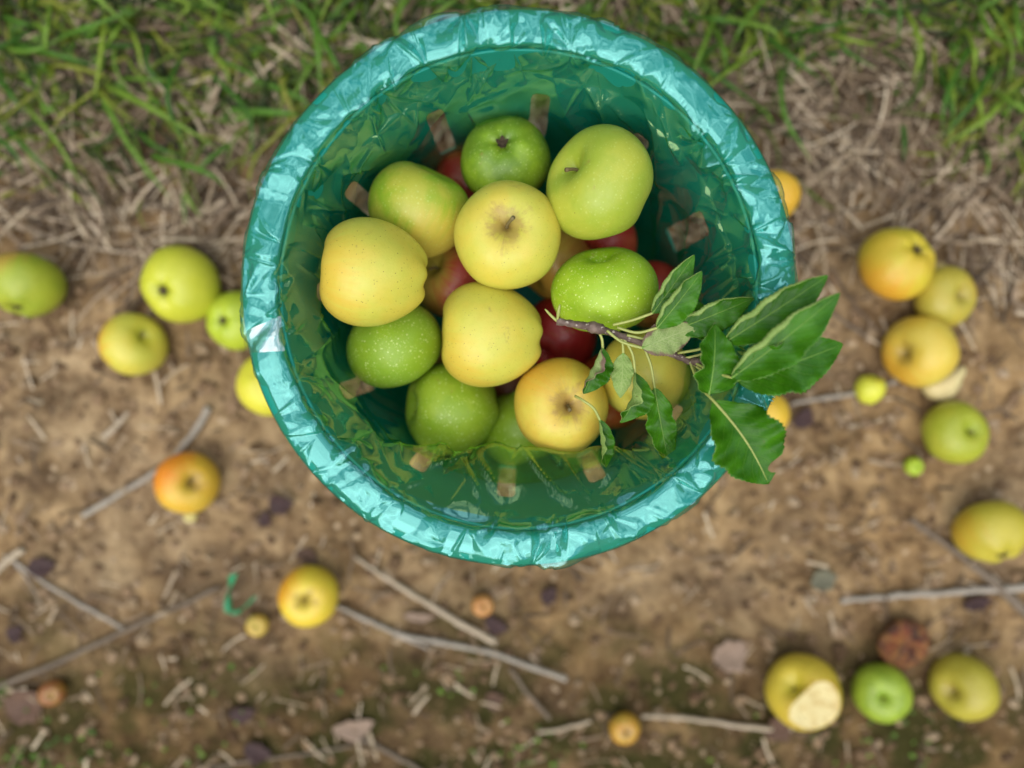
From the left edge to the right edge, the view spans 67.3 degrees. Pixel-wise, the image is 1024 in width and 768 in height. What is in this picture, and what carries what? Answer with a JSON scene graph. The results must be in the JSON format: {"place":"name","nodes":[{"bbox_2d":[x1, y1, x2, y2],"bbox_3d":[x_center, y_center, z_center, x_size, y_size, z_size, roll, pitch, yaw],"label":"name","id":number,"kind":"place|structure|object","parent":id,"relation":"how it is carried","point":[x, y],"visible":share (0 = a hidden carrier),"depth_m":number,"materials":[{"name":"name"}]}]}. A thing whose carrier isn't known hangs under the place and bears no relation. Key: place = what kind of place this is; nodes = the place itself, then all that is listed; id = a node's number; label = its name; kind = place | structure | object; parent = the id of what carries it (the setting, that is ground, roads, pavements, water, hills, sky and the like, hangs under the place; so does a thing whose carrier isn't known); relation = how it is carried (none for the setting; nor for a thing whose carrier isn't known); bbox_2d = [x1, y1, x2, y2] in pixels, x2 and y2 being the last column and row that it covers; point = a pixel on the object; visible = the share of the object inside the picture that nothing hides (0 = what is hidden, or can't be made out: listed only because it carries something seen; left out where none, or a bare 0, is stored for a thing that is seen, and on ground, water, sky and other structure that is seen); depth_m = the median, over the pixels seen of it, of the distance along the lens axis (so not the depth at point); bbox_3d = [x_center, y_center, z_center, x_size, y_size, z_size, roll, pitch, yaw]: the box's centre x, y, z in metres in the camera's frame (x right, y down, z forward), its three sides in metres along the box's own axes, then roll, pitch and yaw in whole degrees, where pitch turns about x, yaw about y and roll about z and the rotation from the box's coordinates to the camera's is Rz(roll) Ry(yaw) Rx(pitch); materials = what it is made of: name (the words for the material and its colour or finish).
{"place":"outdoors","nodes":[
{"label":"outdoors","id":0,"kind":"place"},
{"bbox_2d":[0,0,1023,767],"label":"ground","id":1,"kind":"structure","parent":0,"point":[134,730],"depth_m":0.86,"materials":[{"name":"soil"}]},
{"bbox_2d":[0,546,26,571],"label":"stick","id":2,"kind":"object","parent":1,"relation":"on","point":[12,557],"visible":1,"depth_m":0.85,"materials":[{"name":"brown wood"}]},
{"bbox_2d":[5,626,21,643],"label":"dead leaf","id":3,"kind":"object","parent":1,"relation":"on","point":[13,634],"visible":1,"depth_m":0.86,"materials":[{"name":"plant"}]},
{"bbox_2d":[4,690,42,724],"bbox_3d":[-0.544,0.361,0.858,0.046,0.010,0.042,7,93,0],"label":"dead leaf","id":4,"kind":"object","parent":1,"relation":"on","point":[17,703],"visible":1,"depth_m":0.86,"materials":[{"name":"brown plant"}]},
{"bbox_2d":[0,252,66,316],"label":"apple","id":5,"kind":"object","parent":1,"relation":"on","point":[32,285],"visible":1,"depth_m":0.79,"materials":[{"name":"green food"}]},
{"bbox_2d":[27,557,55,577],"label":"dead leaf","id":6,"kind":"object","parent":1,"relation":"on","point":[39,567],"visible":1,"depth_m":0.85,"materials":[{"name":"plant"}]},
{"bbox_2d":[38,679,66,705],"bbox_3d":[-0.508,0.341,0.850,0.028,0.021,0.028,-8,94,-22],"label":"fruitlet","id":7,"kind":"object","parent":1,"relation":"on","point":[53,692],"visible":1,"depth_m":0.84,"materials":[{"name":"orange food"}]},
{"bbox_2d":[3,553,124,629],"bbox_3d":[-0.505,0.242,0.856,0.154,0.008,0.031,32,93,-2],"label":"stick","id":8,"kind":"object","parent":1,"relation":"on","point":[19,566],"visible":1,"depth_m":0.85,"materials":[{"name":"wood"}]},
{"bbox_2d":[13,224,147,256],"bbox_3d":[-0.466,-0.153,0.832,0.147,0.009,0.011,12,93,-1],"label":"stalk","id":9,"kind":"object","parent":1,"relation":"on","point":[72,243],"visible":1,"depth_m":0.83,"materials":[{"name":"beige plant"}]},
{"bbox_2d":[0,201,175,219],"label":"stalk","id":10,"kind":"object","parent":1,"relation":"on","point":[173,203],"visible":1,"depth_m":0.83,"materials":[{"name":"beige plant"}]},
{"bbox_2d":[0,585,221,687],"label":"stick","id":11,"kind":"object","parent":1,"relation":"on","point":[43,668],"visible":1,"depth_m":0.85,"materials":[{"name":"wood"}]},
{"bbox_2d":[102,411,129,438],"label":"stick","id":12,"kind":"object","parent":1,"relation":"on","point":[113,428],"visible":1,"depth_m":0.84,"materials":[{"name":"brown wood"}]},
{"bbox_2d":[97,313,167,375],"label":"apple","id":13,"kind":"object","parent":1,"relation":"on","point":[133,344],"visible":1,"depth_m":0.80,"materials":[{"name":"yellow food"}]},
{"bbox_2d":[81,404,212,517],"bbox_3d":[-0.396,0.091,0.843,0.188,0.016,0.022,-40,92,2],"label":"stick","id":14,"kind":"object","parent":1,"relation":"on","point":[198,426],"visible":0.88,"depth_m":0.84,"materials":[{"name":"beige wood"}]},
{"bbox_2d":[140,245,219,322],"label":"apple","id":15,"kind":"object","parent":1,"relation":"on","point":[179,283],"visible":0.99,"depth_m":0.78,"materials":[{"name":"yellow food"}]},
{"bbox_2d":[153,452,220,513],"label":"apple","id":16,"kind":"object","parent":1,"relation":"on","point":[187,483],"visible":1,"depth_m":0.81,"materials":[{"name":"yellow food"}]},
{"bbox_2d":[183,513,197,522],"bbox_3d":[-0.356,0.147,0.852,0.015,0.012,0.015,45,76,-2],"label":"fruitlet","id":17,"kind":"object","parent":1,"relation":"on","point":[191,518],"visible":0.79,"depth_m":0.85,"materials":[{"name":"yellow food"}]},
{"bbox_2d":[192,208,251,213],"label":"stalk","id":18,"kind":"object","parent":1,"relation":"on","point":[218,211],"visible":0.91,"depth_m":0.83,"materials":[{"name":"beige plant"}]},
{"bbox_2d":[206,291,247,349],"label":"apple","id":19,"kind":"object","parent":1,"relation":"on","point":[223,324],"visible":0.57,"depth_m":0.80,"materials":[{"name":"green food"}]},
{"bbox_2d":[224,573,256,614],"bbox_3d":[-0.304,0.231,0.841,0.047,0.018,0.038,-43,92,2],"label":"tape scrap","id":20,"kind":"object","parent":1,"relation":"on","point":[228,599],"visible":1,"depth_m":0.84,"materials":[{"name":"green plastic"}]},
{"bbox_2d":[228,707,255,724],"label":"dead leaf","id":21,"kind":"object","parent":1,"relation":"on","point":[246,715],"visible":1,"depth_m":0.85,"materials":[{"name":"plant"}]},
{"bbox_2d":[236,358,272,415],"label":"apple","id":22,"kind":"object","parent":1,"relation":"on","point":[250,393],"visible":0.21,"depth_m":0.80,"materials":[{"name":"yellow food"}]},
{"bbox_2d":[243,742,271,765],"bbox_3d":[-0.285,0.411,0.856,0.029,0.008,0.023,43,92,-2],"label":"dead leaf","id":23,"kind":"object","parent":1,"relation":"on","point":[255,754],"visible":1,"depth_m":0.86,"materials":[{"name":"plant"}]},
{"bbox_2d":[245,613,269,636],"bbox_3d":[-0.282,0.267,0.854,0.025,0.020,0.025,45,77,-2],"label":"fruitlet","id":24,"kind":"object","parent":1,"relation":"on","point":[257,625],"visible":1,"depth_m":0.84,"materials":[{"name":"yellow food"}]},
{"bbox_2d":[257,510,270,526],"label":"dead leaf","id":25,"kind":"object","parent":1,"relation":"on","point":[264,520],"visible":1,"depth_m":0.85,"materials":[{"name":"plant"}]},
{"bbox_2d":[209,744,352,767],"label":"stick","id":26,"kind":"object","parent":1,"relation":"on","point":[286,756],"visible":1,"depth_m":0.86,"materials":[{"name":"wood"}]},
{"bbox_2d":[269,494,292,515],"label":"dead leaf","id":27,"kind":"object","parent":1,"relation":"on","point":[280,505],"visible":1,"depth_m":0.84,"materials":[{"name":"plant"}]},
{"bbox_2d":[295,548,317,565],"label":"dead leaf","id":28,"kind":"object","parent":1,"relation":"on","point":[306,556],"visible":0.99,"depth_m":0.85,"materials":[{"name":"brown plant"}]},
{"bbox_2d":[278,565,338,627],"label":"apple","id":29,"kind":"object","parent":1,"relation":"on","point":[308,595],"visible":1,"depth_m":0.81,"materials":[{"name":"yellow food"}]},
{"bbox_2d":[332,719,374,741],"bbox_3d":[-0.176,0.386,0.859,0.048,0.007,0.026,-9,93,-6],"label":"dead leaf","id":30,"kind":"object","parent":1,"relation":"on","point":[344,730],"visible":1,"depth_m":0.86,"materials":[{"name":"beige plant"}]},
{"bbox_2d":[356,737,419,767],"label":"stick","id":31,"kind":"object","parent":1,"relation":"on","point":[397,757],"visible":1,"depth_m":0.86,"materials":[{"name":"wood"}]},
{"bbox_2d":[403,612,434,622],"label":"dead leaf","id":32,"kind":"object","parent":1,"relation":"on","point":[418,617],"visible":1,"depth_m":0.85,"materials":[{"name":"beige plant"}]},
{"bbox_2d":[352,555,497,644],"bbox_3d":[-0.098,0.240,0.852,0.187,0.013,0.010,31,93,-2],"label":"stick","id":33,"kind":"object","parent":1,"relation":"on","point":[462,624],"visible":1,"depth_m":0.85,"materials":[{"name":"brown wood"}]},
{"bbox_2d":[336,604,567,681],"bbox_3d":[-0.069,0.293,0.858,0.272,0.014,0.021,16,93,-1],"label":"stick","id":34,"kind":"object","parent":1,"relation":"on","point":[409,638],"visible":0.98,"depth_m":0.85,"materials":[{"name":"beige wood"}]},
{"bbox_2d":[471,594,493,616],"bbox_3d":[-0.032,0.243,0.844,0.025,0.020,0.025,45,77,-2],"label":"fruitlet","id":35,"kind":"object","parent":1,"relation":"on","point":[482,605],"visible":1,"depth_m":0.84,"materials":[{"name":"orange food"}]},
{"bbox_2d":[485,692,502,710],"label":"dead leaf","id":36,"kind":"object","parent":1,"relation":"on","point":[494,698],"visible":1,"depth_m":0.86,"materials":[{"name":"brown plant"}]},
{"bbox_2d":[485,616,508,634],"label":"dead leaf","id":37,"kind":"object","parent":1,"relation":"on","point":[494,626],"visible":1,"depth_m":0.85,"materials":[{"name":"plant"}]},
{"bbox_2d":[0,0,1023,767],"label":"dry grass","id":38,"kind":"structure","parent":1,"relation":"on","point":[42,208],"depth_m":0.82,"materials":[{"name":"plant"}]},
{"bbox_2d":[0,0,1023,227],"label":"grass","id":39,"kind":"structure","parent":1,"relation":"on","point":[15,47],"depth_m":0.80,"materials":[{"name":"green plant"}]},
{"bbox_2d":[0,190,1023,767],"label":"soil crumbs","id":40,"kind":"object","parent":1,"relation":"on","point":[718,570],"visible":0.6,"depth_m":0.85,"materials":[{"name":"brown soil"}]},
{"bbox_2d":[0,0,1023,767],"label":"clover","id":41,"kind":"object","parent":1,"relation":"on","point":[210,44],"visible":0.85,"depth_m":0.81,"materials":[{"name":"green plant"}]},
{"bbox_2d":[242,10,794,564],"bbox_3d":[0.005,-0.071,0.679,0.381,0.316,0.381,0,93,0],"label":"basket","id":42,"kind":"object","parent":1,"relation":"on","point":[436,508],"visible":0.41,"depth_m":0.54,"materials":[{"name":"teal plastic"}]},
{"bbox_2d":[239,4,797,569],"bbox_3d":[0.005,-0.070,0.660,0.382,0.294,0.382,0,93,0],"label":"plastic liner","id":43,"kind":"object","parent":42,"relation":"in","point":[685,216],"visible":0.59,"depth_m":0.58,"materials":[{"name":"teal plastic"}]},
{"bbox_2d":[319,217,427,326],"bbox_3d":[-0.101,-0.081,0.566,0.076,0.081,0.079,5,115,-10],"label":"apple","id":44,"kind":"object","parent":43,"relation":"in","point":[373,271],"visible":1,"depth_m":0.54,"materials":[{"name":"yellow food"}]},
{"bbox_2d":[346,306,441,387],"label":"apple","id":45,"kind":"object","parent":43,"relation":"in","point":[405,349],"visible":0.77,"depth_m":0.59,"materials":[{"name":"green food"}]},
{"bbox_2d":[368,161,467,257],"bbox_3d":[-0.074,-0.136,0.606,0.082,0.082,0.067,21,105,-18],"label":"apple","id":46,"kind":"object","parent":43,"relation":"in","point":[422,205],"visible":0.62,"depth_m":0.57,"materials":[{"name":"food"}]},
{"bbox_2d":[434,332,442,364],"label":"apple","id":47,"kind":"object","parent":43,"relation":"in","point":[439,359],"depth_m":0.69,"materials":[{"name":"green food"}]},
{"bbox_2d":[420,246,476,316],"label":"apple","id":48,"kind":"object","parent":43,"relation":"in","point":[448,274],"visible":0.39,"depth_m":0.63,"materials":[{"name":"red food"}]},
{"bbox_2d":[405,363,498,455],"bbox_3d":[-0.050,0.021,0.643,0.071,0.080,0.078,2,88,-23],"label":"apple","id":49,"kind":"object","parent":43,"relation":"in","point":[443,405],"visible":0.88,"depth_m":0.61,"materials":[{"name":"green food"}]},
{"bbox_2d":[435,151,473,198],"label":"apple","id":50,"kind":"object","parent":43,"relation":"in","point":[450,168],"visible":0.09,"depth_m":0.66,"materials":[{"name":"red food"}]},
{"bbox_2d":[442,282,542,386],"bbox_3d":[-0.016,-0.038,0.592,0.076,0.080,0.081,3,82,-6],"label":"apple","id":51,"kind":"object","parent":43,"relation":"in","point":[491,337],"visible":0.98,"depth_m":0.56,"materials":[{"name":"yellow food"}]},
{"bbox_2d":[461,116,550,192],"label":"apple","id":52,"kind":"object","parent":43,"relation":"in","point":[514,148],"visible":0.82,"depth_m":0.60,"materials":[{"name":"green food"}]},
{"bbox_2d":[454,180,560,289],"bbox_3d":[-0.003,-0.111,0.573,0.081,0.071,0.081,-23,85,-2],"label":"apple","id":53,"kind":"object","parent":43,"relation":"in","point":[507,234],"visible":1,"depth_m":0.55,"materials":[{"name":"yellow food"}]},
{"bbox_2d":[494,371,526,397],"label":"apple","id":54,"kind":"object","parent":43,"relation":"in","point":[507,388],"visible":0.08,"depth_m":0.69,"materials":[{"name":"red food"}]},
{"bbox_2d":[482,391,551,464],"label":"apple","id":55,"kind":"object","parent":43,"relation":"in","point":[506,430],"visible":0.52,"depth_m":0.64,"materials":[{"name":"green food"}]},
{"bbox_2d":[528,230,589,298],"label":"apple","id":56,"kind":"object","parent":43,"relation":"in","point":[570,246],"visible":0.33,"depth_m":0.64,"materials":[{"name":"yellow food"}]},
{"bbox_2d":[514,358,614,466],"bbox_3d":[0.042,0.017,0.589,0.078,0.077,0.074,21,80,-11],"label":"apple","id":57,"kind":"object","parent":43,"relation":"in","point":[555,408],"visible":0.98,"depth_m":0.57,"materials":[{"name":"yellow plant"}]},
{"bbox_2d":[534,298,595,363],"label":"apple","id":58,"kind":"object","parent":43,"relation":"in","point":[557,341],"visible":0.41,"depth_m":0.65,"materials":[{"name":"red food"}]},
{"bbox_2d":[546,124,652,239],"bbox_3d":[0.064,-0.148,0.569,0.067,0.083,0.085,24,94,-37],"label":"apple","id":59,"kind":"object","parent":43,"relation":"in","point":[599,184],"visible":1,"depth_m":0.54,"materials":[{"name":"green food"}]},
{"bbox_2d":[551,247,658,334],"bbox_3d":[0.070,-0.071,0.585,0.080,0.080,0.058,-33,125,-34],"label":"apple","id":60,"kind":"object","parent":43,"relation":"in","point":[608,287],"visible":0.86,"depth_m":0.56,"materials":[{"name":"green food"}]},
{"bbox_2d":[584,225,636,251],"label":"apple","id":61,"kind":"object","parent":43,"relation":"in","point":[626,239],"visible":0.18,"depth_m":0.65,"materials":[{"name":"red food"}]},
{"bbox_2d":[584,355,636,428],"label":"apple","id":62,"kind":"object","parent":43,"relation":"in","point":[614,417],"visible":0.12,"depth_m":0.66,"materials":[{"name":"food"}]},
{"bbox_2d":[603,330,690,419],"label":"apple","id":63,"kind":"object","parent":62,"relation":"on","point":[671,375],"visible":0.36,"depth_m":0.58,"materials":[{"name":"yellow food"}]},
{"bbox_2d":[636,261,673,328],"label":"apple","id":64,"kind":"object","parent":43,"relation":"in","point":[662,270],"visible":0.12,"depth_m":0.67,"materials":[{"name":"red food"}]},
{"bbox_2d":[545,255,842,483],"bbox_3d":[0.119,-0.011,0.520,0.193,0.078,0.154,0,93,0],"label":"apple twig","id":65,"kind":"object","parent":43,"relation":"on","point":[783,329],"visible":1,"depth_m":0.51,"materials":[{"name":"green plant"}]},
{"bbox_2d":[509,668,550,719],"bbox_3d":[0.019,0.348,0.864,0.007,0.008,0.075,-37,93,2],"label":"stick","id":66,"kind":"object","parent":1,"relation":"on","point":[534,700],"visible":1,"depth_m":0.86,"materials":[{"name":"wood"}]},
{"bbox_2d":[540,587,556,604],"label":"dead leaf","id":67,"kind":"object","parent":1,"relation":"on","point":[548,596],"visible":1,"depth_m":0.85,"materials":[{"name":"brown plant"}]},
{"bbox_2d":[537,719,590,733],"bbox_3d":[0.059,0.388,0.867,0.062,0.006,0.007,-13,93,1],"label":"stick","id":68,"kind":"object","parent":1,"relation":"on","point":[579,724],"visible":1,"depth_m":0.87,"materials":[{"name":"brown wood"}]},
{"bbox_2d":[609,711,639,744],"bbox_3d":[0.126,0.384,0.858,0.035,0.026,0.035,-27,93,-5],"label":"fruitlet","id":69,"kind":"object","parent":1,"relation":"on","point":[624,727],"visible":1,"depth_m":0.85,"materials":[{"name":"food"}]},
{"bbox_2d":[641,714,773,731],"bbox_3d":[0.219,0.380,0.865,0.148,0.012,0.008,5,93,0],"label":"stick","id":70,"kind":"object","parent":1,"relation":"on","point":[729,724],"visible":1,"depth_m":0.86,"materials":[{"name":"brown wood"}]},
{"bbox_2d":[713,639,746,672],"bbox_3d":[0.245,0.303,0.856,0.042,0.009,0.040,-23,87,-8],"label":"dead leaf","id":71,"kind":"object","parent":1,"relation":"on","point":[729,656],"visible":1,"depth_m":0.86,"materials":[{"name":"beige plant"}]},
{"bbox_2d":[765,717,790,740],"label":"dead leaf","id":72,"kind":"object","parent":1,"relation":"on","point":[781,731],"visible":0.7,"depth_m":0.86,"materials":[{"name":"brown plant"}]},
{"bbox_2d":[767,395,789,426],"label":"apple","id":73,"kind":"object","parent":1,"relation":"on","point":[778,409],"visible":0.14,"depth_m":0.81,"materials":[{"name":"yellow food"}]},
{"bbox_2d":[771,170,800,216],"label":"apple","id":74,"kind":"object","parent":1,"relation":"on","point":[791,187],"visible":0.3,"depth_m":0.80,"materials":[{"name":"food"}]},
{"bbox_2d":[764,653,841,730],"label":"apple","id":75,"kind":"object","parent":1,"relation":"on","point":[803,692],"visible":1,"depth_m":0.81,"materials":[{"name":"yellow food"}]},
{"bbox_2d":[793,407,813,428],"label":"dead leaf","id":76,"kind":"object","parent":1,"relation":"on","point":[803,419],"visible":1,"depth_m":0.84,"materials":[{"name":"plant"}]},
{"bbox_2d":[810,569,836,591],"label":"dead leaf","id":77,"kind":"object","parent":1,"relation":"on","point":[824,579],"visible":1,"depth_m":0.85,"materials":[{"name":"beige plant"}]},
{"bbox_2d":[819,183,841,237],"bbox_3d":[0.344,-0.191,0.830,0.018,0.006,0.071,-20,93,1],"label":"stalk","id":78,"kind":"object","parent":1,"relation":"on","point":[834,206],"visible":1,"depth_m":0.83,"materials":[{"name":"beige plant"}]},
{"bbox_2d":[790,379,899,405],"bbox_3d":[0.363,0.011,0.839,0.117,0.014,0.009,-14,93,1],"label":"stick","id":79,"kind":"object","parent":1,"relation":"on","point":[852,393],"visible":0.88,"depth_m":0.84,"materials":[{"name":"wood"}]},
{"bbox_2d":[832,313,881,345],"bbox_3d":[0.373,-0.059,0.835,0.067,0.007,0.005,32,93,-2],"label":"stalk","id":80,"kind":"object","parent":1,"relation":"on","point":[849,325],"visible":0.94,"depth_m":0.83,"materials":[{"name":"brown plant"}]},
{"bbox_2d":[854,375,885,403],"bbox_3d":[0.386,0.006,0.831,0.031,0.031,0.030,6,111,0],"label":"fruitlet","id":81,"kind":"object","parent":1,"relation":"on","point":[869,389],"visible":1,"depth_m":0.82,"materials":[{"name":"yellow food"}]},
{"bbox_2d":[851,663,912,723],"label":"apple","id":82,"kind":"object","parent":1,"relation":"on","point":[881,692],"visible":1,"depth_m":0.83,"materials":[{"name":"green food"}]},
{"bbox_2d":[858,228,935,300],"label":"apple","id":83,"kind":"object","parent":1,"relation":"on","point":[897,264],"visible":1,"depth_m":0.78,"materials":[{"name":"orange food"}]},
{"bbox_2d":[877,618,928,668],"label":"apple","id":84,"kind":"object","parent":1,"relation":"on","point":[902,643],"visible":1,"depth_m":0.84,"materials":[{"name":"brown food"}]},
{"bbox_2d":[903,457,923,475],"bbox_3d":[0.436,0.089,0.836,0.020,0.017,0.021,45,76,-2],"label":"fruitlet","id":85,"kind":"object","parent":1,"relation":"on","point":[913,466],"visible":1,"depth_m":0.83,"materials":[{"name":"green food"}]},
{"bbox_2d":[881,316,959,386],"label":"apple","id":86,"kind":"object","parent":1,"relation":"on","point":[920,351],"visible":1,"depth_m":0.79,"materials":[{"name":"yellow food"}]},
{"bbox_2d":[839,583,1023,603],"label":"stick","id":87,"kind":"object","parent":1,"relation":"on","point":[1011,588],"visible":1,"depth_m":0.85,"materials":[{"name":"beige wood"}]},
{"bbox_2d":[935,262,946,267],"bbox_3d":[0.459,-0.121,0.828,0.019,0.016,0.020,45,76,-2],"label":"fruitlet","id":88,"kind":"object","parent":1,"relation":"on","point":[939,264],"visible":0.14,"depth_m":0.82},
{"bbox_2d":[921,366,965,400],"bbox_3d":[0.471,0.002,0.830,0.050,0.019,0.028,-22,93,1],"label":"apple slice","id":89,"kind":"object","parent":1,"relation":"on","point":[948,387],"visible":0.77,"depth_m":0.82,"materials":[{"name":"beige food"}]},
{"bbox_2d":[914,266,976,326],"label":"apple","id":90,"kind":"object","parent":1,"relation":"on","point":[947,295],"visible":0.88,"depth_m":0.79,"materials":[{"name":"yellow food"}]},
{"bbox_2d":[921,401,989,463],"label":"apple","id":91,"kind":"object","parent":1,"relation":"on","point":[956,432],"visible":1,"depth_m":0.80,"materials":[{"name":"green food"}]},
{"bbox_2d":[928,653,1000,720],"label":"apple","id":92,"kind":"object","parent":1,"relation":"on","point":[964,687],"visible":1,"depth_m":0.83,"materials":[{"name":"yellow food"}]},
{"bbox_2d":[909,517,1023,617],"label":"stick","id":93,"kind":"object","parent":1,"relation":"on","point":[1016,603],"visible":0.98,"depth_m":0.85,"materials":[{"name":"wood"}]},
{"bbox_2d":[963,597,992,611],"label":"dead leaf","id":94,"kind":"object","parent":1,"relation":"on","point":[977,604],"visible":1,"depth_m":0.86,"materials":[{"name":"plant"}]},
{"bbox_2d":[951,500,1023,562],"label":"apple","id":95,"kind":"object","parent":1,"relation":"on","point":[990,531],"visible":1,"depth_m":0.80,"materials":[{"name":"yellow food"}]}
]}

